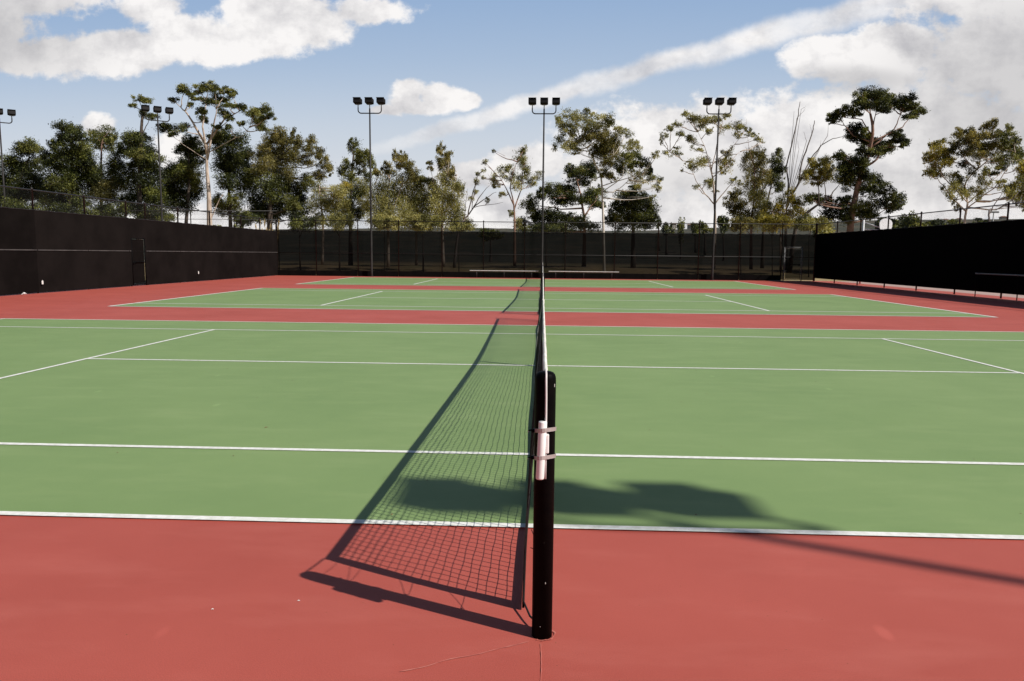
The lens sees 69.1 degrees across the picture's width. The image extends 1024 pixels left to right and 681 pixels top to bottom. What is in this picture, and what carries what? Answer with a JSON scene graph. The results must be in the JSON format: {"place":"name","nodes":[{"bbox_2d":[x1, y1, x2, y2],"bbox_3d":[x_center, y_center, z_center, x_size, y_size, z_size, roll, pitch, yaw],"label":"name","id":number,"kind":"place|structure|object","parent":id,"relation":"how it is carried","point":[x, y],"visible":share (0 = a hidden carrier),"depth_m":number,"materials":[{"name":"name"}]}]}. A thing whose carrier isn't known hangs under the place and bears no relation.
{"place":"outdoors","nodes":[
{"label":"outdoors","id":0,"kind":"place"},
{"bbox_2d":[0,275,1023,680],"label":"court base","id":1,"kind":"object","parent":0,"point":[104,599],"visible":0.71,"depth_m":3.37,"materials":[{"name":"red concrete"}]},
{"bbox_2d":[0,185,277,294],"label":"fence","id":2,"kind":"object","parent":1,"relation":"on","point":[59,251],"visible":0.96,"depth_m":30.91,"materials":[{"name":"black fabric"}]},
{"bbox_2d":[353,97,384,276],"bbox_3d":[-9.157,-9.767,48.070,2.000,11.442,0.562,1,7,2],"label":"floodlight pole","id":3,"kind":"object","parent":1,"relation":"on","point":[369,101],"visible":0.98,"depth_m":47.76,"materials":[{"name":"grey metal"}]},
{"bbox_2d":[403,630,555,674],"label":"surface cracks","id":4,"kind":"object","parent":1,"relation":"on","point":[488,651],"visible":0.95,"depth_m":2.82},
{"bbox_2d":[470,270,537,277],"bbox_3d":[-0.509,-4.289,48.124,4.430,0.470,0.282,1,7,2],"label":"bench","id":5,"kind":"object","parent":1,"relation":"on","point":[496,270],"visible":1,"depth_m":48.02,"materials":[{"name":"metal"}]},
{"bbox_2d":[0,319,1023,534],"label":"court surface","id":6,"kind":"object","parent":1,"relation":"on","point":[961,411],"visible":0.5,"depth_m":6.71,"materials":[{"name":"green concrete"}]},
{"bbox_2d":[0,318,1023,538],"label":"court lines","id":7,"kind":"object","parent":6,"relation":"on","point":[524,524],"visible":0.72,"depth_m":4.30,"materials":[{"name":"white paint"}]},
{"bbox_2d":[30,336,1021,680],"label":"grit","id":8,"kind":"object","parent":1,"relation":"on","point":[448,502],"visible":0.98,"depth_m":4.37,"materials":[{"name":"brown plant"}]},
{"bbox_2d":[541,274,544,297],"bbox_3d":[0.715,-1.001,17.282,0.081,1.072,0.081,-6,9,-44],"label":"net post","id":9,"kind":"object","parent":1,"relation":"on","point":[542,275],"visible":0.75,"depth_m":17.22,"materials":[{"name":"metal"}]},
{"bbox_2d":[532,370,555,639],"bbox_3d":[0.125,0.650,2.929,0.081,1.072,0.081,-5,9,-41],"label":"net post","id":10,"kind":"object","parent":1,"relation":"on","point":[543,537],"visible":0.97,"depth_m":2.90,"materials":[{"name":"black metal"}]},
{"bbox_2d":[522,277,547,618],"bbox_3d":[0.378,-0.183,10.105,0.115,1.075,14.563,1,7,2],"label":"tennis net","id":11,"kind":"object","parent":10,"relation":"attached to","point":[541,358],"visible":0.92,"depth_m":3.91,"materials":[{"name":"white fabric"}]},
{"bbox_2d":[527,453,555,459],"bbox_3d":[0.117,0.451,2.896,0.090,0.039,0.118,6,9,41],"label":"hose clamp","id":12,"kind":"object","parent":10,"relation":"attached to","point":[532,457],"visible":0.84,"depth_m":2.85,"materials":[{"name":"metal"}]},
{"bbox_2d":[527,427,555,432],"bbox_3d":[0.119,0.345,2.883,0.090,0.039,0.117,6,8,37],"label":"hose clamp","id":13,"kind":"object","parent":10,"relation":"attached to","point":[532,430],"visible":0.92,"depth_m":2.84,"materials":[{"name":"metal"}]},
{"bbox_2d":[536,421,548,479],"bbox_3d":[0.116,0.419,2.845,0.050,0.225,0.032,-2,7,-22],"label":"plastic pipe","id":14,"kind":"object","parent":10,"relation":"attached to","point":[543,444],"visible":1,"depth_m":2.83,"materials":[{"name":"white plastic"}]},
{"bbox_2d":[528,97,559,270],"bbox_3d":[1.985,-9.616,47.680,2.000,11.442,0.562,1,7,2],"label":"floodlight pole","id":15,"kind":"object","parent":1,"relation":"on","point":[543,101],"visible":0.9,"depth_m":47.30,"materials":[{"name":"metal"}]},
{"bbox_2d":[276,219,816,280],"bbox_3d":[1.966,-5.896,48.515,35.088,3.760,0.194,1,7,2],"label":"fence","id":16,"kind":"object","parent":1,"relation":"on","point":[625,255],"visible":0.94,"depth_m":48.54,"materials":[{"name":"black fabric"}]},
{"bbox_2d":[301,277,793,289],"bbox_3d":[1.681,-3.192,40.983,23.770,0.001,11.150,1,7,2],"label":"court surface","id":17,"kind":"object","parent":1,"relation":"on","point":[551,283],"visible":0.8,"depth_m":39.92,"materials":[{"name":"green plastic"}]},
{"bbox_2d":[299,277,795,289],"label":"court lines","id":18,"kind":"object","parent":17,"relation":"on","point":[548,282],"visible":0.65,"depth_m":37.88,"materials":[{"name":"white paint"}]},
{"bbox_2d":[116,288,989,316],"bbox_3d":[1.048,-1.419,25.572,23.770,0.001,11.300,1,7,2],"label":"court surface","id":19,"kind":"object","parent":1,"relation":"on","point":[692,303],"visible":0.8,"depth_m":23.85,"materials":[{"name":"green plastic"}]},
{"bbox_2d":[112,288,993,316],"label":"court lines","id":20,"kind":"object","parent":19,"relation":"on","point":[551,299],"visible":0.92,"depth_m":21.55,"materials":[{"name":"white paint"}]},
{"bbox_2d":[549,271,611,278],"bbox_3d":[4.611,-4.217,47.922,4.500,0.470,0.282,1,7,2],"label":"bench","id":21,"kind":"object","parent":1,"relation":"on","point":[578,271],"visible":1,"depth_m":47.80,"materials":[{"name":"metal"}]},
{"bbox_2d":[703,97,736,279],"bbox_3d":[12.943,-9.456,47.198,2.000,11.442,0.562,1,7,2],"label":"floodlight pole","id":22,"kind":"object","parent":1,"relation":"on","point":[731,101],"visible":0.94,"depth_m":46.86,"materials":[{"name":"metal"}]},
{"bbox_2d":[859,218,891,283],"bbox_3d":[21.186,-5.156,43.081,1.678,3.798,0.782,1,7,5],"label":"basketball hoop","id":23,"kind":"object","parent":1,"relation":"on","point":[882,223],"visible":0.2,"depth_m":43.06,"materials":[{"name":"white metal"}]},
{"bbox_2d":[814,202,1023,297],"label":"fence","id":24,"kind":"object","parent":1,"relation":"on","point":[955,256],"visible":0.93,"depth_m":33.86,"materials":[{"name":"black fabric"}]},
{"bbox_2d":[974,273,1023,299],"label":"metal rail","id":25,"kind":"object","parent":1,"relation":"on","point":[999,274],"visible":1,"depth_m":28.50,"materials":[{"name":"metal"}]},
{"bbox_2d":[0,0,1023,230],"label":"sky","id":26,"kind":"structure","parent":0,"point":[463,74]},
{"bbox_2d":[134,219,1016,284],"bbox_3d":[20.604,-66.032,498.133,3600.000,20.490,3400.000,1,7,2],"label":"ground","id":27,"kind":"structure","parent":0,"point":[844,228],"depth_m":247.55,"materials":[{"name":"plant"}]},
{"bbox_2d":[0,108,15,201],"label":"floodlight pole","id":28,"kind":"object","parent":27,"relation":"on","point":[11,112],"visible":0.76,"depth_m":53.15,"materials":[{"name":"metal"}]},
{"bbox_2d":[0,136,50,208],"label":"eucalyptus tree","id":29,"kind":"object","parent":27,"relation":"on","point":[20,170],"visible":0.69,"depth_m":58.96,"materials":[{"name":"green plant"}]},
{"bbox_2d":[0,196,52,210],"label":"bush","id":30,"kind":"object","parent":27,"relation":"on","point":[18,204],"visible":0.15,"depth_m":52.82,"materials":[{"name":"green plant"}]},
{"bbox_2d":[42,197,87,213],"bbox_3d":[-32.538,-7.866,54.345,3.447,5.005,3.545,3,7,17],"label":"bush","id":31,"kind":"object","parent":27,"relation":"on","point":[67,209],"visible":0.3,"depth_m":53.96,"materials":[{"name":"green plant"}]},
{"bbox_2d":[30,119,106,211],"bbox_3d":[-34.412,-11.453,57.495,6.416,11.265,5.350,1,7,2],"label":"eucalyptus tree","id":32,"kind":"object","parent":27,"relation":"on","point":[65,163],"visible":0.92,"depth_m":56.35,"materials":[{"name":"green plant"}]},
{"bbox_2d":[79,124,130,206],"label":"eucalyptus tree","id":33,"kind":"object","parent":27,"relation":"on","point":[101,139],"visible":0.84,"depth_m":58.67,"materials":[{"name":"green plant"}]},
{"bbox_2d":[82,200,132,217],"bbox_3d":[-29.990,-8.030,55.787,4.303,4.972,4.850,1,7,2],"label":"bush","id":34,"kind":"object","parent":27,"relation":"on","point":[97,209],"visible":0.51,"depth_m":54.29,"materials":[{"name":"green plant"}]},
{"bbox_2d":[107,94,172,239],"bbox_3d":[-29.009,-12.520,58.376,5.598,13.055,3.950,6,9,41],"label":"eucalyptus tree","id":35,"kind":"object","parent":27,"relation":"on","point":[139,152],"visible":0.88,"depth_m":57.74,"materials":[{"name":"green plant"}]},
{"bbox_2d":[141,105,173,220],"bbox_3d":[-24.580,-10.481,52.118,2.000,11.442,0.562,-3,8,-31],"label":"floodlight pole","id":36,"kind":"object","parent":27,"relation":"on","point":[157,109],"visible":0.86,"depth_m":51.72,"materials":[{"name":"metal"}]},
{"bbox_2d":[133,206,181,221],"bbox_3d":[-27.067,-7.952,56.616,5.515,4.548,2.658,5,8,34],"label":"bush","id":37,"kind":"object","parent":27,"relation":"on","point":[157,214],"visible":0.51,"depth_m":55.66,"materials":[{"name":"green plant"}]},
{"bbox_2d":[155,132,205,222],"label":"eucalyptus tree","id":38,"kind":"object","parent":27,"relation":"on","point":[182,172],"visible":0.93,"depth_m":60.67,"materials":[{"name":"green plant"}]},
{"bbox_2d":[89,209,278,229],"bbox_3d":[-33.183,-7.437,55.351,33.288,4.590,0.083,1,7,7],"label":"fence","id":39,"kind":"object","parent":27,"relation":"on","point":[147,210],"visible":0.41,"depth_m":53.70,"materials":[{"name":"black metal"}]},
{"bbox_2d":[151,79,277,224],"bbox_3d":[-22.552,-12.939,57.545,10.963,14.258,4.199,2,7,16],"label":"eucalyptus tree","id":40,"kind":"object","parent":27,"relation":"on","point":[256,116],"visible":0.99,"depth_m":57.09,"materials":[{"name":"green plant"}]},
{"bbox_2d":[205,128,257,226],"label":"eucalyptus tree","id":41,"kind":"object","parent":27,"relation":"on","point":[232,164],"visible":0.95,"depth_m":59.50,"materials":[{"name":"green plant"}]},
{"bbox_2d":[231,207,264,227],"bbox_3d":[-20.304,-7.863,56.464,2.552,4.580,3.293,1,7,2],"label":"bush","id":42,"kind":"object","parent":27,"relation":"on","point":[247,214],"visible":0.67,"depth_m":55.84,"materials":[{"name":"green plant"}]},
{"bbox_2d":[255,219,278,229],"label":"dry reeds","id":43,"kind":"object","parent":27,"relation":"on","point":[270,225],"visible":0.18,"depth_m":52.98,"materials":[{"name":"beige plant"}]},
{"bbox_2d":[240,124,334,229],"bbox_3d":[-18.458,-11.606,59.923,8.673,11.280,6.848,1,7,2],"label":"eucalyptus tree","id":44,"kind":"object","parent":27,"relation":"on","point":[286,192],"visible":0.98,"depth_m":58.95,"materials":[{"name":"green plant"}]},
{"bbox_2d":[286,214,320,229],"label":"bush","id":45,"kind":"object","parent":27,"relation":"on","point":[306,225],"visible":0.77,"depth_m":53.33,"materials":[{"name":"green plant"}]},
{"bbox_2d":[304,177,353,228],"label":"eucalyptus tree","id":46,"kind":"object","parent":27,"relation":"on","point":[332,201],"visible":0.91,"depth_m":58.22,"materials":[{"name":"green plant"}]},
{"bbox_2d":[324,209,358,230],"bbox_3d":[-12.295,-7.213,53.631,2.241,4.539,3.479,1,7,2],"label":"bush","id":47,"kind":"object","parent":27,"relation":"on","point":[339,216],"visible":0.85,"depth_m":53.25,"materials":[{"name":"green plant"}]},
{"bbox_2d":[331,136,377,230],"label":"eucalyptus tree","id":48,"kind":"object","parent":27,"relation":"on","point":[360,159],"visible":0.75,"depth_m":60.07,"materials":[{"name":"green plant"}]},
{"bbox_2d":[368,213,405,230],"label":"bush","id":49,"kind":"object","parent":27,"relation":"on","point":[380,224],"visible":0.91,"depth_m":52.72,"materials":[{"name":"green plant"}]},
{"bbox_2d":[362,147,423,230],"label":"willow tree","id":50,"kind":"object","parent":27,"relation":"on","point":[382,205],"visible":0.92,"depth_m":56.94,"materials":[{"name":"green plant"}]},
{"bbox_2d":[398,169,440,230],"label":"willow tree","id":51,"kind":"object","parent":27,"relation":"on","point":[416,192],"visible":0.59,"depth_m":58.13,"materials":[{"name":"green plant"}]},
{"bbox_2d":[405,211,447,230],"bbox_3d":[-6.362,-7.119,53.928,2.904,4.501,2.838,-3,8,-29],"label":"bush","id":52,"kind":"object","parent":27,"relation":"on","point":[417,226],"visible":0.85,"depth_m":53.16,"materials":[{"name":"green plant"}]},
{"bbox_2d":[421,140,475,231],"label":"willow tree","id":53,"kind":"object","parent":27,"relation":"on","point":[450,203],"visible":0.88,"depth_m":56.76,"materials":[{"name":"green plant"}]},
{"bbox_2d":[445,219,475,231],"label":"bush","id":54,"kind":"object","parent":27,"relation":"on","point":[462,226],"visible":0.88,"depth_m":51.59,"materials":[{"name":"green plant"}]},
{"bbox_2d":[463,167,502,220],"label":"leaning tree","id":55,"kind":"object","parent":27,"relation":"on","point":[477,174],"visible":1,"depth_m":56.27,"materials":[{"name":"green plant"}]},
{"bbox_2d":[477,227,499,231],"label":"distant tree","id":56,"kind":"object","parent":27,"relation":"on","point":[485,229],"visible":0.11,"depth_m":101.33,"materials":[{"name":"green plant"}]},
{"bbox_2d":[480,145,541,231],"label":"eucalyptus tree","id":57,"kind":"object","parent":27,"relation":"on","point":[530,182],"visible":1,"depth_m":61.80,"materials":[{"name":"green plant"}]},
{"bbox_2d":[521,223,573,231],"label":"bush","id":58,"kind":"object","parent":27,"relation":"on","point":[547,227],"visible":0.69,"depth_m":58.43,"materials":[{"name":"green plant"}]},
{"bbox_2d":[513,158,606,232],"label":"eucalyptus tree","id":59,"kind":"object","parent":27,"relation":"on","point":[564,194],"visible":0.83,"depth_m":63.35,"materials":[{"name":"green plant"}]},
{"bbox_2d":[551,106,663,232],"bbox_3d":[6.945,-10.659,53.539,8.412,11.863,3.887,1,7,2],"label":"eucalyptus tree","id":60,"kind":"object","parent":27,"relation":"on","point":[606,148],"visible":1,"depth_m":53.03,"materials":[{"name":"green plant"}]},
{"bbox_2d":[604,184,661,232],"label":"round tree","id":61,"kind":"object","parent":27,"relation":"on","point":[638,211],"visible":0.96,"depth_m":61.03,"materials":[{"name":"green plant"}]},
{"bbox_2d":[661,222,674,232],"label":"distant tree","id":62,"kind":"object","parent":27,"relation":"on","point":[663,229],"visible":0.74,"depth_m":149.34,"materials":[{"name":"green plant"}]},
{"bbox_2d":[676,217,684,232],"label":"distant tree","id":63,"kind":"object","parent":27,"relation":"on","point":[681,226],"visible":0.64,"depth_m":129.61,"materials":[{"name":"green plant"}]},
{"bbox_2d":[691,220,703,233],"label":"distant tree","id":64,"kind":"object","parent":27,"relation":"on","point":[694,227],"visible":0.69,"depth_m":158.76,"materials":[{"name":"green plant"}]},
{"bbox_2d":[700,222,712,233],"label":"distant tree","id":65,"kind":"object","parent":27,"relation":"on","point":[704,227],"visible":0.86,"depth_m":148.85,"materials":[{"name":"green plant"}]},
{"bbox_2d":[658,109,765,233],"bbox_3d":[15.479,-11.378,57.217,8.577,12.290,4.539,1,7,2],"label":"eucalyptus tree","id":66,"kind":"object","parent":27,"relation":"on","point":[693,119],"visible":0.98,"depth_m":56.74,"materials":[{"name":"green plant"}]},
{"bbox_2d":[716,215,729,233],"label":"distant tree","id":67,"kind":"object","parent":27,"relation":"on","point":[722,219],"visible":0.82,"depth_m":119.22,"materials":[{"name":"green plant"}]},
{"bbox_2d":[727,213,757,233],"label":"bush","id":68,"kind":"object","parent":27,"relation":"on","point":[747,220],"visible":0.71,"depth_m":52.45,"materials":[{"name":"green plant"}]},
{"bbox_2d":[722,120,774,233],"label":"eucalyptus tree","id":69,"kind":"object","parent":27,"relation":"on","point":[758,180],"visible":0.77,"depth_m":59.14,"materials":[{"name":"green plant"}]},
{"bbox_2d":[762,147,787,233],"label":"eucalyptus tree","id":70,"kind":"object","parent":27,"relation":"on","point":[777,170],"visible":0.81,"depth_m":61.24,"materials":[{"name":"green plant"}]},
{"bbox_2d":[756,211,794,233],"bbox_3d":[18.070,-6.706,52.017,2.502,4.737,3.577,1,7,2],"label":"bush","id":71,"kind":"object","parent":27,"relation":"on","point":[776,221],"visible":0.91,"depth_m":50.94,"materials":[{"name":"green plant"}]},
{"bbox_2d":[752,186,816,233],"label":"yellow tree","id":72,"kind":"object","parent":27,"relation":"on","point":[796,204],"visible":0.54,"depth_m":55.88,"materials":[{"name":"green plant"}]},
{"bbox_2d":[782,103,843,261],"bbox_3d":[23.346,-11.901,58.053,4.603,12.981,1.128,1,7,2],"label":"dead tree","id":73,"kind":"object","parent":27,"relation":"on","point":[796,187],"visible":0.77,"depth_m":57.82,"materials":[{"name":"grey wood"}]},
{"bbox_2d":[791,213,834,233],"bbox_3d":[20.772,-6.635,51.411,2.798,4.753,2.300,1,7,2],"label":"bush","id":74,"kind":"object","parent":27,"relation":"on","point":[808,218],"visible":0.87,"depth_m":51.26,"materials":[{"name":"green plant"}]},
{"bbox_2d":[793,155,839,233],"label":"leaning tree","id":75,"kind":"object","parent":27,"relation":"on","point":[825,171],"visible":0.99,"depth_m":53.69,"materials":[{"name":"green plant"}]},
{"bbox_2d":[806,217,835,233],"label":"distant tree","id":76,"kind":"object","parent":27,"relation":"on","point":[828,230],"visible":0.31,"depth_m":98.16,"materials":[{"name":"green plant"}]},
{"bbox_2d":[801,85,930,231],"bbox_3d":[25.993,-11.810,54.898,9.384,13.591,4.475,1,7,2],"label":"eucalyptus tree","id":77,"kind":"object","parent":27,"relation":"on","point":[876,101],"visible":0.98,"depth_m":54.30,"materials":[{"name":"green plant"}]},
{"bbox_2d":[874,217,899,228],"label":"distant tree","id":78,"kind":"object","parent":27,"relation":"on","point":[890,218],"visible":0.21,"depth_m":87.50,"materials":[{"name":"green plant"}]},
{"bbox_2d":[894,210,919,227],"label":"distant tree","id":79,"kind":"object","parent":27,"relation":"on","point":[907,219],"visible":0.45,"depth_m":108.33,"materials":[{"name":"green plant"}]},
{"bbox_2d":[908,218,932,226],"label":"distant tree","id":80,"kind":"object","parent":27,"relation":"on","point":[915,224],"visible":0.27,"depth_m":94.36,"materials":[{"name":"green plant"}]},
{"bbox_2d":[925,218,946,225],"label":"distant tree","id":81,"kind":"object","parent":27,"relation":"on","point":[937,220],"visible":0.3,"depth_m":119.31,"materials":[{"name":"green plant"}]},
{"bbox_2d":[946,219,962,223],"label":"distant tree","id":82,"kind":"object","parent":27,"relation":"on","point":[952,221],"visible":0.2,"depth_m":138.02,"materials":[{"name":"green plant"}]},
{"bbox_2d":[921,117,1023,222],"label":"eucalyptus tree","id":83,"kind":"object","parent":27,"relation":"on","point":[970,141],"visible":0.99,"depth_m":50.02,"materials":[{"name":"green plant"}]},
{"bbox_2d":[972,217,990,222],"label":"distant tree","id":84,"kind":"object","parent":27,"relation":"on","point":[977,220],"visible":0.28,"depth_m":146.84,"materials":[{"name":"green plant"}]},
{"bbox_2d":[988,187,1023,221],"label":"eucalyptus tree","id":85,"kind":"object","parent":27,"relation":"on","point":[1012,193],"visible":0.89,"depth_m":48.00,"materials":[{"name":"green plant"}]},
{"bbox_2d":[837,281,1023,297],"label":"pavement","id":86,"kind":"structure","parent":0,"point":[977,292],"depth_m":36.30,"materials":[{"name":"concrete"}]}
]}

